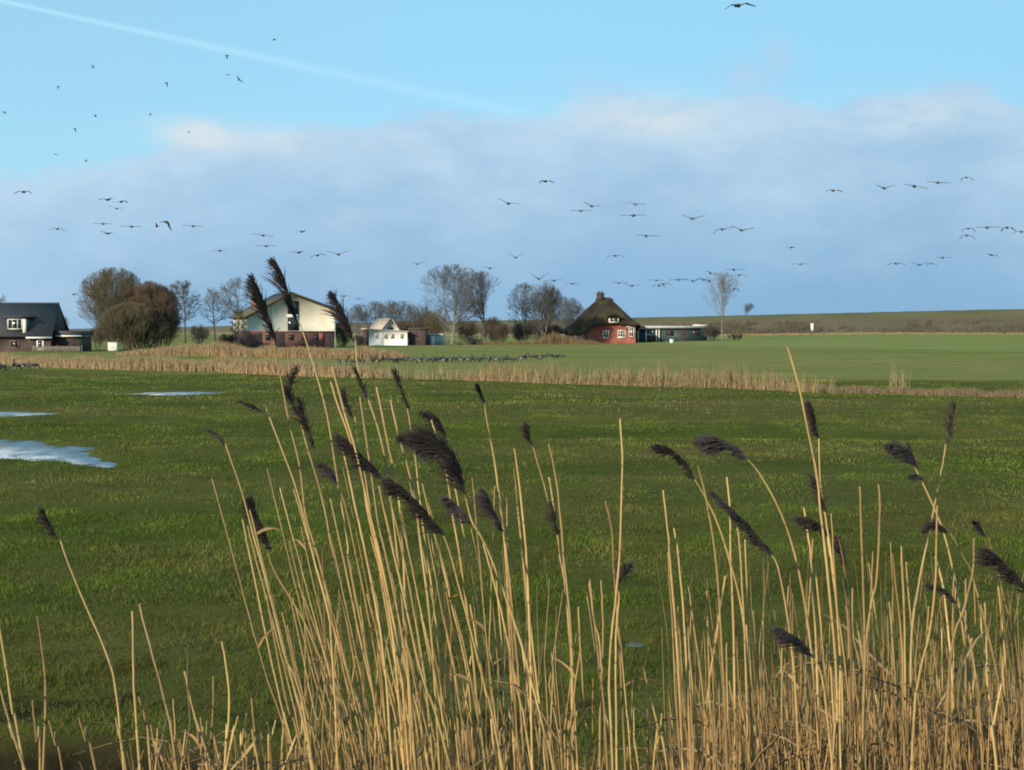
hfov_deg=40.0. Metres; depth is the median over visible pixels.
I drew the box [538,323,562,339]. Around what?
bare shrub
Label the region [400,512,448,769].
reed stalk
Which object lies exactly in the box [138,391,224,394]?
puddle
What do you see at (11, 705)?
reed stalk
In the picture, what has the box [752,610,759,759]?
reed stalk
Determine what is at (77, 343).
bare shrub
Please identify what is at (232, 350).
reed band
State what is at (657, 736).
reed stalk
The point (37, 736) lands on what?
reed stalk
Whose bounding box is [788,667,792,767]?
reed stalk
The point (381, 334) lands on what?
door
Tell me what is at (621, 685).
reed stalk
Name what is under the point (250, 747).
reed stalk
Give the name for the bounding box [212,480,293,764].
reed stalk
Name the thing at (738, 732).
reed stalk
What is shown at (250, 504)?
plumed reed
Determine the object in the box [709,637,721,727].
reed stalk
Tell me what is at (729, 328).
dike scrub
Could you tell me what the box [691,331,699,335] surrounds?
window
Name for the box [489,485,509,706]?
reed stalk
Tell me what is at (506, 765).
reed stalk
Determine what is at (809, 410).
plumed reed
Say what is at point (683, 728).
reed stalk
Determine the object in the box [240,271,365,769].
plumed reed
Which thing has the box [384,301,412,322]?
bare tree
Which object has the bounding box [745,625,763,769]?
reed stalk
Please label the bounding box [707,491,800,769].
plumed reed
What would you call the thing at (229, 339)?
bare shrub
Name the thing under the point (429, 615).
reed stalk
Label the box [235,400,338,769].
plumed reed
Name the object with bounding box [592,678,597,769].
reed stalk
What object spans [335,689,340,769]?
reed stalk
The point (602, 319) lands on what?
thatched house
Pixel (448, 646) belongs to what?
reed stalk
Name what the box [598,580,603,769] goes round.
reed stalk
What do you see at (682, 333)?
door
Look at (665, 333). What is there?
flat roofed annex
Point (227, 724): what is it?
reed stalk
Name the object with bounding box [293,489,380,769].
reed stalk
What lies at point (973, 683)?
reed stalk
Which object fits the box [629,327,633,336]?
window
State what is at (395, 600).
reed stalk
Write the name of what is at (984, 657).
reed stalk
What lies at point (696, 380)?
reed band
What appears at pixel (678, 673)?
reed stalk
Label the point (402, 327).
bare shrub
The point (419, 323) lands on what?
bare shrub
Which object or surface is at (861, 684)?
reed stalk
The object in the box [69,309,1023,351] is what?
dike
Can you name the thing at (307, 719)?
reed stalk
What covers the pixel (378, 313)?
bare tree
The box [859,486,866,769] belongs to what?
reed stalk
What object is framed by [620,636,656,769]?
reed stalk
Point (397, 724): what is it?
reed stalk
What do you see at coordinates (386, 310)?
bare tree
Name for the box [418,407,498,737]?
plumed reed
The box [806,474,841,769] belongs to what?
plumed reed
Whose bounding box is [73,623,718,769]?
reed litter
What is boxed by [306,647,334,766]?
reed stalk
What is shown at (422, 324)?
bare shrub
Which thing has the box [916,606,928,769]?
reed stalk
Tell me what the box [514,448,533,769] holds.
reed stalk
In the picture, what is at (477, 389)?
plumed reed
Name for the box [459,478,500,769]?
reed stalk
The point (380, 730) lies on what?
reed stalk
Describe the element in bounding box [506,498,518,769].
reed stalk
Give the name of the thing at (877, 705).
reed stalk
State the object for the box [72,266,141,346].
bare tree
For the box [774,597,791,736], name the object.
reed stalk
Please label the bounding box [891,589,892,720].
reed stalk
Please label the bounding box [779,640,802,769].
reed stalk
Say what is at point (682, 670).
reed stalk
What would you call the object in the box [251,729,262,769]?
reed stalk
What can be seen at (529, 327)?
bare tree
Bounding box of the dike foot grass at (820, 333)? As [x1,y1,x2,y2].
[464,331,1023,335]
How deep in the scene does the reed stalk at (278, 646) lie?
3.79 m
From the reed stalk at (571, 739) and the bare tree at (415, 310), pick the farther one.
the bare tree at (415, 310)
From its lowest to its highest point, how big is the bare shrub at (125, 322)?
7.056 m
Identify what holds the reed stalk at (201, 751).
on the ground at (872, 367)
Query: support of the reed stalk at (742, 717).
on the ground at (872, 367)
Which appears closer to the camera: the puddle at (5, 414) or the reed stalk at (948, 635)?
the reed stalk at (948, 635)
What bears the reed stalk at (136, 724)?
on the ground at (872, 367)
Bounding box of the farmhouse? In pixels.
[229,292,335,347]
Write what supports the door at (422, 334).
in the brick shed at (417, 336)
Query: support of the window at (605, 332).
in the thatched house at (602, 319)
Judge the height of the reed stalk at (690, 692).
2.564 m
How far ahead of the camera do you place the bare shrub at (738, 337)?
293.57 m
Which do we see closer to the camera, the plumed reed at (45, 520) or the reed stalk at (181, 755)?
the reed stalk at (181, 755)
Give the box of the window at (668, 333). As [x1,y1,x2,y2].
[666,331,673,335]
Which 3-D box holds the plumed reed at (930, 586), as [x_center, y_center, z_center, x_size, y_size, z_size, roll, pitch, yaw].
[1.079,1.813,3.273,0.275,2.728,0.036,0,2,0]
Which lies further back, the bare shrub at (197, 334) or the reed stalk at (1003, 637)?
the bare shrub at (197, 334)
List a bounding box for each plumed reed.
[35,506,124,769]
[206,429,314,769]
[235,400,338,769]
[236,493,357,769]
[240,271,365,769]
[259,256,383,769]
[273,362,370,769]
[314,461,390,769]
[320,289,416,769]
[330,432,434,769]
[336,387,406,756]
[380,478,503,769]
[390,367,445,769]
[395,418,554,769]
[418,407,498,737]
[439,496,530,765]
[471,486,525,769]
[474,383,515,769]
[518,421,576,762]
[543,500,578,769]
[611,560,635,769]
[650,438,754,769]
[691,431,819,763]
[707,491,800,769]
[769,615,833,769]
[792,515,852,769]
[798,401,845,769]
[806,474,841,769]
[831,534,856,768]
[881,436,978,769]
[909,400,957,754]
[921,516,1013,767]
[924,582,983,769]
[971,519,1021,726]
[971,543,1023,595]
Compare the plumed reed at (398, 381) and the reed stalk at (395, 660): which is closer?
the reed stalk at (395, 660)
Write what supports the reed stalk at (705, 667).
on the ground at (872, 367)
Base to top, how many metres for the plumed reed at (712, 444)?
3.066 m
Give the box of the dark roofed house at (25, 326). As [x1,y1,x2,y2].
[0,302,92,351]
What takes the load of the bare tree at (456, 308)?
on the ground at (872, 367)
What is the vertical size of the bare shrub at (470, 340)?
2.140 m
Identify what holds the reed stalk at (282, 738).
on the ground at (872, 367)
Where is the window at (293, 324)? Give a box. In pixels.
[288,318,298,329]
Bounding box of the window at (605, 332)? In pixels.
[603,330,608,337]
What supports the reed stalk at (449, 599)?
on the ground at (872, 367)
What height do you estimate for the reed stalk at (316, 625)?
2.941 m
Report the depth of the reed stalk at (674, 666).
3.20 m
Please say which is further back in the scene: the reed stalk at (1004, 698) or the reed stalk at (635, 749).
the reed stalk at (635, 749)
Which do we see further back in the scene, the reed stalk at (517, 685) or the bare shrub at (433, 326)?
the bare shrub at (433, 326)
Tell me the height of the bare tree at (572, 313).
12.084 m
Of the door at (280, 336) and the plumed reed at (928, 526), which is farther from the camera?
the door at (280, 336)
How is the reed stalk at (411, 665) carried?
on the ground at (872, 367)
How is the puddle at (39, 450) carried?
on the ground at (872, 367)
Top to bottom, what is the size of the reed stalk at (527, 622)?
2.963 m
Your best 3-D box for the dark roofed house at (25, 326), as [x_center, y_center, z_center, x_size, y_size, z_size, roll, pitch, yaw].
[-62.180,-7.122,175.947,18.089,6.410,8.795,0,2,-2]
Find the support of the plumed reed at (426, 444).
on the ground at (872, 367)
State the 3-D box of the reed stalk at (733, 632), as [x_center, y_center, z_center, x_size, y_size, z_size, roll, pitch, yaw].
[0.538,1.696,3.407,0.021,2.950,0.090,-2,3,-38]
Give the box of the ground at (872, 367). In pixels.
[0,335,1023,769]
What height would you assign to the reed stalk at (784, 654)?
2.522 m
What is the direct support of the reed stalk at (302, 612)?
on the ground at (872, 367)
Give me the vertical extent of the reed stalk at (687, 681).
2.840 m
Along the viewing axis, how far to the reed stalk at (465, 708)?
3.89 m
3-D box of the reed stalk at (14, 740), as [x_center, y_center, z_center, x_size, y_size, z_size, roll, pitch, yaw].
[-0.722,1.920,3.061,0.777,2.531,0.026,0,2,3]
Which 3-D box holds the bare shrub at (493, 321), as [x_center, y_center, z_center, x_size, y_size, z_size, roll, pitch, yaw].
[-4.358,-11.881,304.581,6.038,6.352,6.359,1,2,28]
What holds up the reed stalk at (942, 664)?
on the ground at (872, 367)
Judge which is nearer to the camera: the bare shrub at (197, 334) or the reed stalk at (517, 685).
the reed stalk at (517, 685)
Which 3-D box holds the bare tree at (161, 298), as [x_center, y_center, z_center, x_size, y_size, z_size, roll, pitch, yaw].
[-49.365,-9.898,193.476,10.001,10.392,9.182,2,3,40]
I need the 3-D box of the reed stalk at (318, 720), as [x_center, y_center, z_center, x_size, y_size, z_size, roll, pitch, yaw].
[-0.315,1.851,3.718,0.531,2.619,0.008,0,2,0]
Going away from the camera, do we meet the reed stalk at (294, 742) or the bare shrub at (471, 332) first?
the reed stalk at (294, 742)
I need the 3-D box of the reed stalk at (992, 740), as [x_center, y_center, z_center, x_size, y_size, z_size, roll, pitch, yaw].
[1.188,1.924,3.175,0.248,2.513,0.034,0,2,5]
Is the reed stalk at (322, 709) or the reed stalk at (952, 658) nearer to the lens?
the reed stalk at (952, 658)
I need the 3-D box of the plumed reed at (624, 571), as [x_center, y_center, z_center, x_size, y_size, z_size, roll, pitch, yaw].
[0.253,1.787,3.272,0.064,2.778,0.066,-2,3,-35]
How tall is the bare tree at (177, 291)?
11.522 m
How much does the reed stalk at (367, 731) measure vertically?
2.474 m
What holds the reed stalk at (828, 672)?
on the ground at (872, 367)
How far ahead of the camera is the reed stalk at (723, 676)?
3.12 m
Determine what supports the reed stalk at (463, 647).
on the ground at (872, 367)
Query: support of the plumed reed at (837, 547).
on the ground at (872, 367)
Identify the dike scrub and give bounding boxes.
[508,314,1023,334]
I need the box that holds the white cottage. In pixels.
[361,318,408,344]
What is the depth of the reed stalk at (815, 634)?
3.37 m
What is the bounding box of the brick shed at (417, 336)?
[408,328,428,344]
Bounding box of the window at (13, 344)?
[10,341,18,347]
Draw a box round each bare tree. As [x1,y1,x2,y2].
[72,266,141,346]
[167,280,204,342]
[198,286,228,343]
[212,278,262,316]
[348,304,372,334]
[359,301,383,327]
[372,299,399,319]
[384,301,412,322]
[400,302,419,327]
[418,264,488,343]
[465,270,499,341]
[505,282,539,341]
[514,280,565,337]
[543,296,585,334]
[702,271,738,340]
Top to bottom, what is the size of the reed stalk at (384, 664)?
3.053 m
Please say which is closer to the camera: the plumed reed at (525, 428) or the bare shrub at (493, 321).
the plumed reed at (525, 428)
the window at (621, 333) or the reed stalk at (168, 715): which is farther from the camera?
the window at (621, 333)
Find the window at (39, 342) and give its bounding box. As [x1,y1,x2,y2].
[36,339,43,349]
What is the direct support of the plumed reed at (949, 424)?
on the ground at (872, 367)
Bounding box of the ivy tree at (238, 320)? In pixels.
[230,309,248,345]
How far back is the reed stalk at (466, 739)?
3.15 m
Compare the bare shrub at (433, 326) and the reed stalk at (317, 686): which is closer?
the reed stalk at (317, 686)
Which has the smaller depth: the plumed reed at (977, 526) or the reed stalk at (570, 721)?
the reed stalk at (570, 721)
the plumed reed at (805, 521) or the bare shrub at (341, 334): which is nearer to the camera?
the plumed reed at (805, 521)
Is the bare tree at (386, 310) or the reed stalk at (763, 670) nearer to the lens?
the reed stalk at (763, 670)
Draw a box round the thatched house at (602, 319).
[561,291,640,342]
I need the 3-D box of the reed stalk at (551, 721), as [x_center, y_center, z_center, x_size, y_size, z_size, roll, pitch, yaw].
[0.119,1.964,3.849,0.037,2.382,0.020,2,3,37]
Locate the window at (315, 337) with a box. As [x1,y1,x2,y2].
[313,335,318,339]
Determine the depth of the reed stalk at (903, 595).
3.32 m
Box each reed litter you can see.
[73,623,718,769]
[281,549,1023,769]
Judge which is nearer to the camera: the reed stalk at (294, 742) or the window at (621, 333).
the reed stalk at (294, 742)
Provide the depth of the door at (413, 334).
251.77 m
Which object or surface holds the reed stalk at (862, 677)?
on the ground at (872, 367)
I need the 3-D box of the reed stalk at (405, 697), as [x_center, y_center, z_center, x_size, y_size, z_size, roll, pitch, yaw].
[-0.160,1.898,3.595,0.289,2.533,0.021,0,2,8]
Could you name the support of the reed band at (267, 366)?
on the ground at (872, 367)
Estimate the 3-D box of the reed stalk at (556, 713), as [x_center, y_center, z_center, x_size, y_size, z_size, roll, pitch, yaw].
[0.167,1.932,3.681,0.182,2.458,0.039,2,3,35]
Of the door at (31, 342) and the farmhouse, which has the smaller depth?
the door at (31, 342)
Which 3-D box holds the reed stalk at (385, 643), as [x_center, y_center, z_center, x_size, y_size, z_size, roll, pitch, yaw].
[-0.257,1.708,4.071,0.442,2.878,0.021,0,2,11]
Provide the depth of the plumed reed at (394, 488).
3.01 m
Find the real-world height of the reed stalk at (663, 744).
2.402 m
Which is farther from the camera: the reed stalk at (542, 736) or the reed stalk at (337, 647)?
the reed stalk at (337, 647)
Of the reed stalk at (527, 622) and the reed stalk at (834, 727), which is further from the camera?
the reed stalk at (527, 622)
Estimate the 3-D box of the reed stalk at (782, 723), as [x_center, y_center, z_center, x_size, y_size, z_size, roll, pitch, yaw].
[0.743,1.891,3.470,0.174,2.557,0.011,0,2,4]
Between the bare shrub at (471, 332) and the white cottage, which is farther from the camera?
the bare shrub at (471, 332)
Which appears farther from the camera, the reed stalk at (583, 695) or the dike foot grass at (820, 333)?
the dike foot grass at (820, 333)
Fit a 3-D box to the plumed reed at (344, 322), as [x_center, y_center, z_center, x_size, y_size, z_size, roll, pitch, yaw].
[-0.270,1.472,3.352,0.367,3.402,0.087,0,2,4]
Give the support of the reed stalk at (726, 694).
on the ground at (872, 367)
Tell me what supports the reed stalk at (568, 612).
on the ground at (872, 367)
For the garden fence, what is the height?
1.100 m
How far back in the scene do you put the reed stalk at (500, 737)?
3.50 m
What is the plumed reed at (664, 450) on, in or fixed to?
on the ground at (872, 367)
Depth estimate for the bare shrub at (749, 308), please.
438.92 m
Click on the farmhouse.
(318, 328)
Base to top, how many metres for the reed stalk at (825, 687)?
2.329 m
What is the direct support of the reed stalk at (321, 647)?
on the ground at (872, 367)
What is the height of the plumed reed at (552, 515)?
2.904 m
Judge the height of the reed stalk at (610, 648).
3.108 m
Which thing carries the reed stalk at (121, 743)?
on the ground at (872, 367)
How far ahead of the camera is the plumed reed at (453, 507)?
3.31 m
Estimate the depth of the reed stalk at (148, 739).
3.33 m
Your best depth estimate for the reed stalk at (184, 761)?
3.81 m
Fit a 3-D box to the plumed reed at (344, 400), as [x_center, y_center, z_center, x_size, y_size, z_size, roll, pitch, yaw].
[-0.232,1.584,3.551,0.425,3.164,0.072,0,2,8]
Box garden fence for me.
[32,345,81,352]
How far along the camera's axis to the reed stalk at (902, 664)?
3.18 m
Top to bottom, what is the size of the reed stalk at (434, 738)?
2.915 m
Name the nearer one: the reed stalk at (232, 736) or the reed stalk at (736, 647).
the reed stalk at (232, 736)
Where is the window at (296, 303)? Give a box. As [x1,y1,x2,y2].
[288,301,298,313]
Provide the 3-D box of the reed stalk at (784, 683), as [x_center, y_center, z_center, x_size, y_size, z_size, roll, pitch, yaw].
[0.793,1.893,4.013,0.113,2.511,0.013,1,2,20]
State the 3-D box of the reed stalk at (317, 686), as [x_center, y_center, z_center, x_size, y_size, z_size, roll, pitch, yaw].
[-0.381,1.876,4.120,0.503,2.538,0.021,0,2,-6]
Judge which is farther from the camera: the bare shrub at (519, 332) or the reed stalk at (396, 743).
the bare shrub at (519, 332)
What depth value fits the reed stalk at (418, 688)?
3.60 m
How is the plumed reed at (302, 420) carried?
on the ground at (872, 367)
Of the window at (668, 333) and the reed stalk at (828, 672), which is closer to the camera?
the reed stalk at (828, 672)
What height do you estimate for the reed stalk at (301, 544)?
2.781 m
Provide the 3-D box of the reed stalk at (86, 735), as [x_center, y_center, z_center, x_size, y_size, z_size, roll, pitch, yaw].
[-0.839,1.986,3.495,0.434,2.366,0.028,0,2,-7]
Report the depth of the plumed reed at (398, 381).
3.63 m
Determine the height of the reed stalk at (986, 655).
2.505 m
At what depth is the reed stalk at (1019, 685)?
3.81 m
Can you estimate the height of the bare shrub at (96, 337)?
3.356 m
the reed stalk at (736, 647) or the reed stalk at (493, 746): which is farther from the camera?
the reed stalk at (736, 647)
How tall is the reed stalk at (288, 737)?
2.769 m
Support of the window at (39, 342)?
in the dark roofed house at (25, 326)
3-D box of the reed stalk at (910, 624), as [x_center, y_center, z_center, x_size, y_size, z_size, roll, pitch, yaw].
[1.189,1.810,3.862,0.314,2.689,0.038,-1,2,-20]
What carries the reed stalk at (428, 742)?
on the ground at (872, 367)
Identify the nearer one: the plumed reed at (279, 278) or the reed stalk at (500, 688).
the plumed reed at (279, 278)
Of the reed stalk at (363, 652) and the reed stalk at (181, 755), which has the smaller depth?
the reed stalk at (181, 755)
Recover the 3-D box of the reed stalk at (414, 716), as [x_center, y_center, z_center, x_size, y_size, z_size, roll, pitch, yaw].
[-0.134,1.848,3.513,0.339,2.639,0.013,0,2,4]
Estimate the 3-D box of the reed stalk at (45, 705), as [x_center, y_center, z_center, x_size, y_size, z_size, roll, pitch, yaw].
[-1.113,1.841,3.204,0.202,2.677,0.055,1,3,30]
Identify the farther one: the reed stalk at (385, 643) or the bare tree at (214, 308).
the bare tree at (214, 308)
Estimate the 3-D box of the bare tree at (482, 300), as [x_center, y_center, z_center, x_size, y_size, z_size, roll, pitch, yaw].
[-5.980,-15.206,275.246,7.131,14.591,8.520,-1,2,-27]
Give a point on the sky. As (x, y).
(390, 133)
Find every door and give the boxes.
[28,339,35,351]
[250,333,261,347]
[276,333,283,347]
[325,333,332,347]
[380,333,382,344]
[410,331,417,344]
[419,331,425,344]
[679,330,685,340]
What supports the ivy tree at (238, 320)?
on the ground at (872, 367)
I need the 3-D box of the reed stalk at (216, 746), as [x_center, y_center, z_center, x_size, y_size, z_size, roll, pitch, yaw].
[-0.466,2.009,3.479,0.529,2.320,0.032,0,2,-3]
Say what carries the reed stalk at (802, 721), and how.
on the ground at (872, 367)
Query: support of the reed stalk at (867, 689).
on the ground at (872, 367)
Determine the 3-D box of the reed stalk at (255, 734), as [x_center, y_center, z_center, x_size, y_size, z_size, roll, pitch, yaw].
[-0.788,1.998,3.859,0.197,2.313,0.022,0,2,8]
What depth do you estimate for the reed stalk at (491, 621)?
3.84 m
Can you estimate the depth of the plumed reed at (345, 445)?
3.21 m
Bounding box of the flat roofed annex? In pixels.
[636,325,707,341]
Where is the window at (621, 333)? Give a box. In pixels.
[618,330,625,336]
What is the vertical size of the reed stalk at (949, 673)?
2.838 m
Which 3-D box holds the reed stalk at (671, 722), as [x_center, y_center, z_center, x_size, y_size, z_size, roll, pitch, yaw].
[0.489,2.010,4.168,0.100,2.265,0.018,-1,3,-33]
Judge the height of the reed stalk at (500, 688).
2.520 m
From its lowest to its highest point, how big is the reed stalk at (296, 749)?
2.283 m
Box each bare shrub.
[70,340,83,351]
[91,326,104,349]
[92,299,170,349]
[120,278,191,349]
[189,323,209,344]
[217,333,240,344]
[334,321,352,346]
[353,335,364,345]
[394,319,412,331]
[407,303,434,332]
[413,312,444,332]
[423,309,449,341]
[455,319,480,340]
[464,336,483,344]
[479,316,501,340]
[487,323,512,342]
[510,323,533,341]
[526,319,551,340]
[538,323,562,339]
[700,325,720,340]
[727,333,742,339]
[743,303,754,314]
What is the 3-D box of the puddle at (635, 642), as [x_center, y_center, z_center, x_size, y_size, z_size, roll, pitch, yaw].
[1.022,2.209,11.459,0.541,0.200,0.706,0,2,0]
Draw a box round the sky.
[0,0,1023,328]
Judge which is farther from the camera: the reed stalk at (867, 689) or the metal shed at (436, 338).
the metal shed at (436, 338)
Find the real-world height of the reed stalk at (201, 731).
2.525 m
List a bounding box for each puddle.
[0,412,57,416]
[0,440,116,467]
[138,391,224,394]
[625,641,644,646]
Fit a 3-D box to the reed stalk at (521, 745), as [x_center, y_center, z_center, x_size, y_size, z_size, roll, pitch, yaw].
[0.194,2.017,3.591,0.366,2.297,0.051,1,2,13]
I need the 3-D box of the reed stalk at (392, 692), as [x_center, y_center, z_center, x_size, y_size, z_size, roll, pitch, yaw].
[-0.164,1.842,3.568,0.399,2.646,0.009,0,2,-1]
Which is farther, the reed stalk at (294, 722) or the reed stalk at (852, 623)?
the reed stalk at (852, 623)
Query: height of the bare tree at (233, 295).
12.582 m
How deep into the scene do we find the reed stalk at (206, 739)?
3.49 m
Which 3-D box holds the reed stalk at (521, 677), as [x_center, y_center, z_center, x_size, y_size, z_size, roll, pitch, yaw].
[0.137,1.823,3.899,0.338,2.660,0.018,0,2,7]
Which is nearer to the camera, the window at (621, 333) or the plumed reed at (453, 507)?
the plumed reed at (453, 507)
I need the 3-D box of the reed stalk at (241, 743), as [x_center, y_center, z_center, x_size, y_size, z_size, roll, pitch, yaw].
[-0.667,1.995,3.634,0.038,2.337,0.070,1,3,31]
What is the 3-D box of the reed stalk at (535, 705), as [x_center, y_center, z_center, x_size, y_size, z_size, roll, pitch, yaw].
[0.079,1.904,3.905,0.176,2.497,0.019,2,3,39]
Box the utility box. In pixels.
[107,342,117,350]
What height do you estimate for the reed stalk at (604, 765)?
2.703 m
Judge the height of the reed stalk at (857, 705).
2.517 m
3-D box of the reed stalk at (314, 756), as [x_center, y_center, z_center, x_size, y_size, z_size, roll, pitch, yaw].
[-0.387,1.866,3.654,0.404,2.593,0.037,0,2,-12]
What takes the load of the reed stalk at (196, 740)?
on the ground at (872, 367)
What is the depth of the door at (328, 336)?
215.46 m
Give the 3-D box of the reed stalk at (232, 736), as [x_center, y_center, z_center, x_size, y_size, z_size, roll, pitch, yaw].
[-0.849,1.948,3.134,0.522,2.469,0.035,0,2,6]
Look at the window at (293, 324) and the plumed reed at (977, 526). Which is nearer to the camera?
the plumed reed at (977, 526)
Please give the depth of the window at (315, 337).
214.72 m
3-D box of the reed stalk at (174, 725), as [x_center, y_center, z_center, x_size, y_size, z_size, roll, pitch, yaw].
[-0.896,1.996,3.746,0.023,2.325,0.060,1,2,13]
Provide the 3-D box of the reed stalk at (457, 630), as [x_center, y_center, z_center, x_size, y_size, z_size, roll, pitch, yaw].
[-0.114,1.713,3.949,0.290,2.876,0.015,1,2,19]
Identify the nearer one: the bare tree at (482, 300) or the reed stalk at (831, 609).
the reed stalk at (831, 609)
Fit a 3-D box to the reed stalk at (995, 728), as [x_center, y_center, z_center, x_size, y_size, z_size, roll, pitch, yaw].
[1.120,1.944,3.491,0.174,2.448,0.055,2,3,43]
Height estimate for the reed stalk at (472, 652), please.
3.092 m
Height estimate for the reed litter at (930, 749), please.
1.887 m
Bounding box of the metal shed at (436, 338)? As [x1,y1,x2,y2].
[428,333,444,344]
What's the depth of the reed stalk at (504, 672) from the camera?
3.48 m
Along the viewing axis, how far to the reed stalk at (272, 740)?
3.63 m
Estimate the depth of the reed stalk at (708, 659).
3.51 m
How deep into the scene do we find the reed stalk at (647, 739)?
3.98 m
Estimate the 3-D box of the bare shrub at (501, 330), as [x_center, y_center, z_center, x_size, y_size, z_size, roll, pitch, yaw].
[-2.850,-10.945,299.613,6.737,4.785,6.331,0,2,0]
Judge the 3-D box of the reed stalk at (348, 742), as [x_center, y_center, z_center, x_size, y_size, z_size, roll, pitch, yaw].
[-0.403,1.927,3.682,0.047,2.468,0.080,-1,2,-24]
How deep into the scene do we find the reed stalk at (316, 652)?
3.90 m
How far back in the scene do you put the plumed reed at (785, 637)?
3.02 m
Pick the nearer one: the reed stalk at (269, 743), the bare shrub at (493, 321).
the reed stalk at (269, 743)
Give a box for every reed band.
[0,351,466,379]
[116,339,409,358]
[456,332,600,344]
[461,358,1023,397]
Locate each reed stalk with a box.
[0,628,23,769]
[0,687,25,769]
[32,700,41,769]
[37,616,46,769]
[48,721,63,769]
[78,717,96,769]
[115,717,126,769]
[131,611,140,769]
[138,697,151,769]
[139,604,177,769]
[150,724,157,769]
[152,740,169,768]
[158,741,194,769]
[172,699,175,764]
[177,729,186,769]
[179,739,186,769]
[182,726,200,769]
[184,671,208,769]
[199,717,202,769]
[200,734,214,769]
[201,721,208,767]
[210,676,214,769]
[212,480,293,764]
[213,733,224,769]
[221,642,230,769]
[225,716,238,769]
[230,732,262,769]
[240,713,246,767]
[242,519,293,767]
[245,727,247,768]
[247,526,306,769]
[249,509,311,769]
[251,698,256,769]
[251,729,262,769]
[266,595,305,769]
[267,469,339,768]
[267,720,275,769]
[267,722,272,768]
[280,488,352,769]
[281,712,284,768]
[282,612,317,769]
[282,713,296,769]
[283,659,326,769]
[287,625,321,769]
[289,542,347,767]
[289,593,330,769]
[290,740,297,769]
[292,597,335,757]
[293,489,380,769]
[295,527,361,769]
[298,583,351,737]
[298,693,302,769]
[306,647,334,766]
[313,547,371,769]
[321,574,365,762]
[329,528,377,753]
[330,382,404,769]
[330,498,389,749]
[332,367,409,769]
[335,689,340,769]
[343,452,393,769]
[343,469,397,769]
[346,656,368,761]
[355,697,373,760]
[359,397,417,769]
[360,606,388,769]
[366,594,407,769]
[369,566,403,734]
[371,537,429,769]
[374,647,378,769]
[376,387,412,769]
[376,633,402,765]
[378,486,451,769]
[380,486,437,760]
[390,399,440,769]
[391,572,435,769]
[391,603,422,769]
[393,721,404,769]
[394,635,412,751]
[397,604,433,755]
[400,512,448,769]
[401,509,453,769]
[409,481,459,769]
[422,484,474,767]
[425,723,432,759]
[427,533,467,769]
[428,503,490,769]
[429,530,483,769]
[431,420,482,769]
[435,534,479,767]
[436,614,461,765]
[445,634,485,769]
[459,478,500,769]
[461,656,471,769]
[464,714,469,768]
[469,605,496,769]
[471,529,519,769]
[488,648,507,769]
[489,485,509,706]
[493,606,511,761]
[496,581,519,768]
[499,709,505,754]
[501,564,535,769]
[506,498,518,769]
[513,645,525,767]
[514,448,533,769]
[514,468,547,767]
[516,498,546,769]
[516,621,539,763]
[518,723,522,766]
[522,652,529,715]
[548,443,575,769]
[548,477,572,769]
[549,670,552,769]
[551,652,562,769]
[552,652,580,769]
[569,711,576,769]
[578,606,591,769]
[587,596,614,769]
[588,583,605,769]
[589,579,607,769]
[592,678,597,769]
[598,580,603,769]
[605,501,626,769]
[608,419,623,769]
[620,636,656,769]
[626,682,633,769]
[633,708,639,769]
[642,666,668,769]
[646,709,649,769]
[652,713,662,769]
[662,490,683,769]
[667,553,681,769]
[667,688,674,769]
[673,528,690,769]
[677,607,687,752]
[678,647,684,730]
[687,622,692,761]
[688,587,704,751]
[697,465,728,769]
[701,617,706,747]
[705,575,725,767]
[706,590,716,766]
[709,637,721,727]
[709,693,714,769]
[723,654,732,765]
[726,477,735,769]
[726,642,728,764]
[729,552,742,756]
[729,681,740,767]
[736,527,749,769]
[736,682,750,769]
[744,539,755,769]
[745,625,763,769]
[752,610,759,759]
[762,620,769,755]
[773,611,789,752]
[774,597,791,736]
[777,585,788,768]
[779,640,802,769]
[781,645,786,769]
[787,347,839,769]
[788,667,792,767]
[797,684,806,768]
[803,508,819,731]
[803,539,812,731]
[814,563,835,760]
[814,650,836,763]
[822,623,829,754]
[822,644,827,731]
[827,536,848,705]
[828,598,843,769]
[845,606,886,769]
[852,587,853,716]
[853,661,860,758]
[857,551,872,764]
[858,631,877,769]
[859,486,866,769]
[860,484,880,769]
[868,562,894,758]
[874,690,883,739]
[888,602,900,743]
[890,542,899,719]
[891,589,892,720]
[892,553,906,769]
[896,663,899,736]
[901,546,906,766]
[905,562,924,768]
[910,505,937,769]
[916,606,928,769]
[934,557,957,769]
[934,679,940,764]
[941,628,949,769]
[944,538,974,769]
[947,589,955,761]
[950,577,963,769]
[956,638,972,759]
[964,579,970,769]
[969,661,976,760]
[973,583,978,768]
[978,602,1002,769]
[984,602,989,743]
[985,586,1008,700]
[986,688,998,765]
[990,683,1001,769]
[993,647,1022,731]
[1002,655,1007,761]
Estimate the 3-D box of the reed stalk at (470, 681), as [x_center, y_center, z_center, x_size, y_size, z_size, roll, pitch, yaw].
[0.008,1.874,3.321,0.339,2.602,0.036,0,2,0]
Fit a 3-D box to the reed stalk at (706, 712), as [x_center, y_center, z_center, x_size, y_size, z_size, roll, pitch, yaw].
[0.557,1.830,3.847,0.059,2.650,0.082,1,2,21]
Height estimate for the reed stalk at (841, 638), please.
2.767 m
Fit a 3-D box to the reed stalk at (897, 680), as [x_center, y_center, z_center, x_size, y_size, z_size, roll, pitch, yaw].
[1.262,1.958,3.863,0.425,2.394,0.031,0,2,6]
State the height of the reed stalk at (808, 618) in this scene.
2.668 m
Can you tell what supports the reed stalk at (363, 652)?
on the ground at (872, 367)

